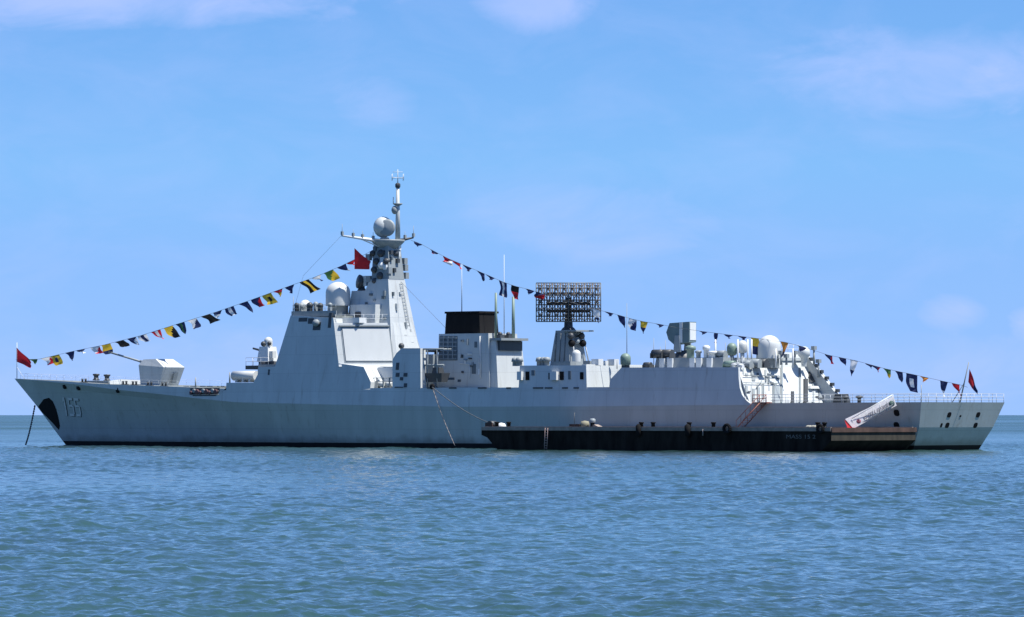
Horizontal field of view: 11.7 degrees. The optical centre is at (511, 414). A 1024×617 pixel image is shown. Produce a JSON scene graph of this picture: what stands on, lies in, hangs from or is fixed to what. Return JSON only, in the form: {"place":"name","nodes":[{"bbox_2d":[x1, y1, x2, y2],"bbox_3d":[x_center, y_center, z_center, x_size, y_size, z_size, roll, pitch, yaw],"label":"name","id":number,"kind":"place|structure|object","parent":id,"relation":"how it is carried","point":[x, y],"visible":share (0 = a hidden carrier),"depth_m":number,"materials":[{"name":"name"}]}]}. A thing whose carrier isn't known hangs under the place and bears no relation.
{"place":"outdoors","nodes":[
{"label":"outdoors","id":0,"kind":"place"},
{"bbox_2d":[0,415,1023,616],"bbox_3d":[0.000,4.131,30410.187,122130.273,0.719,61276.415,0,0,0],"label":"sea","id":1,"kind":"structure","parent":0,"point":[160,531],"depth_m":177.31,"materials":[{"name":"liquid"}]},
{"bbox_2d":[15,169,1004,449],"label":"warship","id":2,"kind":"object","parent":1,"relation":"on","point":[353,369],"visible":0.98,"depth_m":620.87,"materials":[{"name":"grey paint"}]},
{"bbox_2d":[16,347,30,367],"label":"red flag","id":3,"kind":"object","parent":2,"relation":"attached to","point":[22,358],"visible":1,"depth_m":676.07,"materials":[{"name":"red fabric"}]},
{"bbox_2d":[25,405,35,444],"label":"anchor chain","id":4,"kind":"object","parent":2,"relation":"attached to","point":[30,425],"visible":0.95,"depth_m":675.16,"materials":[{"name":"metal"}]},
{"bbox_2d":[41,247,377,358],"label":"dressing line","id":5,"kind":"object","parent":2,"relation":"attached to","point":[204,315],"visible":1,"depth_m":653.73,"materials":[{"name":"fabric"}]},
{"bbox_2d":[42,357,52,364],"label":"signal flag","id":6,"kind":"object","parent":5,"relation":"hanging from","point":[49,360],"visible":1,"depth_m":673.17,"materials":[{"name":"white fabric"}]},
{"bbox_2d":[51,355,62,365],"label":"signal flag","id":7,"kind":"object","parent":5,"relation":"hanging from","point":[57,359],"visible":1,"depth_m":671.51,"materials":[{"name":"yellow fabric"}]},
{"bbox_2d":[66,351,73,360],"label":"signal flag","id":8,"kind":"object","parent":5,"relation":"hanging from","point":[71,355],"visible":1,"depth_m":669.89,"materials":[{"name":"blue fabric"}]},
{"bbox_2d":[91,346,103,353],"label":"signal flag","id":9,"kind":"object","parent":5,"relation":"attached to","point":[97,350],"visible":1,"depth_m":666.48,"materials":[{"name":"white fabric"}]},
{"bbox_2d":[102,344,112,353],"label":"signal flag","id":10,"kind":"object","parent":5,"relation":"attached to","point":[107,348],"visible":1,"depth_m":665.54,"materials":[{"name":"yellow fabric"}]},
{"bbox_2d":[115,340,129,346],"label":"signal flag","id":11,"kind":"object","parent":5,"relation":"attached to","point":[122,343],"visible":1,"depth_m":663.64,"materials":[{"name":"black fabric"}]},
{"bbox_2d":[128,337,138,344],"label":"signal flag","id":12,"kind":"object","parent":5,"relation":"hanging from","point":[134,340],"visible":1,"depth_m":661.82,"materials":[{"name":"blue fabric"}]},
{"bbox_2d":[137,334,149,341],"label":"signal flag","id":13,"kind":"object","parent":5,"relation":"attached to","point":[144,338],"visible":1,"depth_m":660.90,"materials":[{"name":"white fabric"}]},
{"bbox_2d":[151,330,163,338],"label":"signal flag","id":14,"kind":"object","parent":5,"relation":"attached to","point":[157,333],"visible":1,"depth_m":659.16,"materials":[{"name":"red fabric"}]},
{"bbox_2d":[164,326,180,337],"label":"signal flag","id":15,"kind":"object","parent":5,"relation":"attached to","point":[171,331],"visible":1,"depth_m":657.78,"materials":[{"name":"yellow fabric"}]},
{"bbox_2d":[176,322,185,333],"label":"signal flag","id":16,"kind":"object","parent":5,"relation":"hanging from","point":[182,326],"visible":1,"depth_m":655.73,"materials":[{"name":"fabric"}]},
{"bbox_2d":[188,319,200,328],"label":"signal flag","id":17,"kind":"object","parent":5,"relation":"attached to","point":[195,323],"visible":1,"depth_m":654.77,"materials":[{"name":"white fabric"}]},
{"bbox_2d":[202,314,219,323],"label":"signal flag","id":18,"kind":"object","parent":5,"relation":"attached to","point":[210,318],"visible":1,"depth_m":652.82,"materials":[{"name":"fabric"}]},
{"bbox_2d":[213,310,221,317],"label":"signal flag","id":19,"kind":"object","parent":5,"relation":"hanging from","point":[217,314],"visible":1,"depth_m":651.55,"materials":[{"name":"fabric"}]},
{"bbox_2d":[225,306,236,315],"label":"signal flag","id":20,"kind":"object","parent":5,"relation":"attached to","point":[230,311],"visible":1,"depth_m":650.00,"materials":[{"name":"blue fabric"}]},
{"bbox_2d":[239,301,252,312],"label":"signal flag","id":21,"kind":"object","parent":5,"relation":"attached to","point":[247,305],"visible":1,"depth_m":647.78,"materials":[{"name":"blue fabric"}]},
{"bbox_2d":[251,297,263,306],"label":"signal flag","id":22,"kind":"object","parent":5,"relation":"attached to","point":[257,302],"visible":1,"depth_m":646.88,"materials":[{"name":"fabric"}]},
{"bbox_2d":[262,293,277,304],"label":"signal flag","id":23,"kind":"object","parent":5,"relation":"hanging from","point":[269,298],"visible":1,"depth_m":645.04,"materials":[{"name":"yellow fabric"}]},
{"bbox_2d":[286,285,293,292],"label":"signal flag","id":24,"kind":"object","parent":5,"relation":"attached to","point":[290,288],"visible":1,"depth_m":642.68,"materials":[{"name":"blue fabric"}]},
{"bbox_2d":[300,279,319,292],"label":"signal flag","id":25,"kind":"object","parent":5,"relation":"attached to","point":[310,285],"visible":1,"depth_m":641.19,"materials":[{"name":"fabric"}]},
{"bbox_2d":[324,270,339,280],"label":"signal flag","id":26,"kind":"object","parent":5,"relation":"hanging from","point":[332,275],"visible":1,"depth_m":638.25,"materials":[{"name":"fabric"}]},
{"bbox_2d":[338,264,349,270],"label":"signal flag","id":27,"kind":"object","parent":5,"relation":"hanging from","point":[343,267],"visible":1,"depth_m":636.57,"materials":[{"name":"blue fabric"}]},
{"bbox_2d":[354,248,370,268],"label":"red flag","id":28,"kind":"object","parent":2,"relation":"attached to","point":[361,261],"visible":1,"depth_m":633.48,"materials":[{"name":"red fabric"}]},
{"bbox_2d":[432,388,454,445],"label":"boat rope","id":29,"kind":"object","parent":2,"relation":"hanging from","point":[443,418],"visible":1,"depth_m":615.35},
{"bbox_2d":[432,387,486,421],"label":"mooring line","id":30,"kind":"object","parent":2,"relation":"attached to","point":[458,406],"visible":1,"depth_m":606.65,"materials":[{"name":"fabric"}]},
{"bbox_2d":[411,240,965,386],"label":"dressing line","id":31,"kind":"object","parent":2,"relation":"attached to","point":[689,329],"visible":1,"depth_m":598.88,"materials":[{"name":"fabric"}]},
{"bbox_2d":[442,256,452,265],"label":"signal flag","id":32,"kind":"object","parent":31,"relation":"hanging from","point":[448,261],"visible":1,"depth_m":621.36,"materials":[{"name":"fabric"}]},
{"bbox_2d":[478,271,484,280],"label":"signal flag","id":33,"kind":"object","parent":31,"relation":"hanging from","point":[482,276],"visible":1,"depth_m":617.99,"materials":[{"name":"blue fabric"}]},
{"bbox_2d":[499,281,506,297],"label":"signal flag","id":34,"kind":"object","parent":31,"relation":"attached to","point":[503,290],"visible":1,"depth_m":615.97,"materials":[{"name":"blue fabric"}]},
{"bbox_2d":[511,285,518,298],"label":"signal flag","id":35,"kind":"object","parent":31,"relation":"attached to","point":[515,291],"visible":1,"depth_m":615.07,"materials":[{"name":"fabric"}]},
{"bbox_2d":[534,292,544,299],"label":"signal flag","id":36,"kind":"object","parent":31,"relation":"hanging from","point":[541,296],"visible":1,"depth_m":612.58,"materials":[{"name":"fabric"}]},
{"bbox_2d":[592,309,599,322],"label":"signal flag","id":37,"kind":"object","parent":31,"relation":"hanging from","point":[596,313],"visible":1,"depth_m":607.37,"materials":[{"name":"white fabric"}]},
{"bbox_2d":[618,315,624,327],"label":"signal flag","id":38,"kind":"object","parent":31,"relation":"hanging from","point":[622,320],"visible":1,"depth_m":605.07,"materials":[{"name":"blue fabric"}]},
{"bbox_2d":[628,318,636,330],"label":"signal flag","id":39,"kind":"object","parent":31,"relation":"attached to","point":[632,323],"visible":1,"depth_m":604.04,"materials":[{"name":"white fabric"}]},
{"bbox_2d":[640,321,647,333],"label":"signal flag","id":40,"kind":"object","parent":31,"relation":"attached to","point":[643,325],"visible":1,"depth_m":603.05,"materials":[{"name":"yellow fabric"}]},
{"bbox_2d":[751,338,758,354],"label":"signal flag","id":41,"kind":"object","parent":31,"relation":"hanging from","point":[755,342],"visible":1,"depth_m":593.08,"materials":[{"name":"yellow fabric"}]},
{"bbox_2d":[781,342,787,356],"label":"signal flag","id":42,"kind":"object","parent":31,"relation":"hanging from","point":[784,345],"visible":1,"depth_m":590.39,"materials":[{"name":"orange fabric"}]},
{"bbox_2d":[825,354,833,363],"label":"signal flag","id":43,"kind":"object","parent":31,"relation":"hanging from","point":[829,357],"visible":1,"depth_m":586.70,"materials":[{"name":"blue fabric"}]},
{"bbox_2d":[839,357,845,364],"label":"signal flag","id":44,"kind":"object","parent":31,"relation":"hanging from","point":[843,360],"visible":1,"depth_m":585.49,"materials":[{"name":"blue fabric"}]},
{"bbox_2d":[850,360,857,375],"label":"signal flag","id":45,"kind":"object","parent":31,"relation":"hanging from","point":[853,363],"visible":1,"depth_m":584.46,"materials":[{"name":"white fabric"}]},
{"bbox_2d":[883,368,890,377],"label":"signal flag","id":46,"kind":"object","parent":31,"relation":"hanging from","point":[888,372],"visible":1,"depth_m":581.55,"materials":[{"name":"fabric"}]},
{"bbox_2d":[895,371,902,381],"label":"signal flag","id":47,"kind":"object","parent":31,"relation":"hanging from","point":[900,375],"visible":1,"depth_m":580.63,"materials":[{"name":"blue fabric"}]},
{"bbox_2d":[906,373,917,392],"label":"signal flag","id":48,"kind":"object","parent":31,"relation":"hanging from","point":[911,381],"visible":1,"depth_m":579.63,"materials":[{"name":"blue fabric"}]},
{"bbox_2d":[940,381,947,395],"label":"signal flag","id":49,"kind":"object","parent":31,"relation":"hanging from","point":[943,384],"visible":1,"depth_m":577.02,"materials":[{"name":"blue fabric"}]},
{"bbox_2d":[952,383,960,395],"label":"signal flag","id":50,"kind":"object","parent":31,"relation":"hanging from","point":[956,386],"visible":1,"depth_m":576.10,"materials":[{"name":"red fabric"}]},
{"bbox_2d":[968,369,977,393],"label":"red flag","id":51,"kind":"object","parent":2,"relation":"attached to","point":[971,382],"visible":1,"depth_m":574.78,"materials":[{"name":"red fabric"}]},
{"bbox_2d":[481,413,916,451],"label":"barge","id":52,"kind":"object","parent":1,"relation":"on","point":[653,437],"visible":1,"depth_m":568.67,"materials":[{"name":"black metal"}]},
{"bbox_2d":[485,421,505,425],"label":"deck winch","id":53,"kind":"object","parent":52,"relation":"on","point":[490,423],"visible":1,"depth_m":590.96,"materials":[{"name":"white metal"}]},
{"bbox_2d":[569,418,601,426],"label":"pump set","id":54,"kind":"object","parent":52,"relation":"on","point":[592,421],"visible":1,"depth_m":581.47,"materials":[{"name":"white metal"}]},
{"bbox_2d":[636,424,640,436],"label":"fender","id":55,"kind":"object","parent":52,"relation":"hanging from","point":[638,430],"visible":1,"depth_m":573.54,"materials":[{"name":"black rubber"}]},
{"bbox_2d":[685,424,689,436],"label":"fender","id":56,"kind":"object","parent":52,"relation":"hanging from","point":[687,430],"visible":1,"depth_m":568.81,"materials":[{"name":"black rubber"}]},
{"bbox_2d":[722,423,731,433],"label":"fender","id":57,"kind":"object","parent":52,"relation":"attached to","point":[725,426],"visible":1,"depth_m":565.26,"materials":[{"name":"black rubber"}]},
{"bbox_2d":[736,394,771,426],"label":"boarding ladder","id":58,"kind":"object","parent":52,"relation":"on","point":[761,406],"visible":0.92,"depth_m":583.35,"materials":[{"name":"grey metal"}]},
{"bbox_2d":[816,424,823,433],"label":"fender","id":59,"kind":"object","parent":52,"relation":"attached to","point":[817,428],"visible":1,"depth_m":556.73,"materials":[{"name":"black rubber"}]},
{"bbox_2d":[845,395,896,427],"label":"gangway","id":60,"kind":"object","parent":52,"relation":"on","point":[870,413],"visible":0.99,"depth_m":570.15,"materials":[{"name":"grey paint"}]},
{"bbox_2d":[0,0,1023,414],"label":"sky","id":61,"kind":"structure","parent":0,"point":[842,178],"materials":[{"name":"blue"}]}
]}

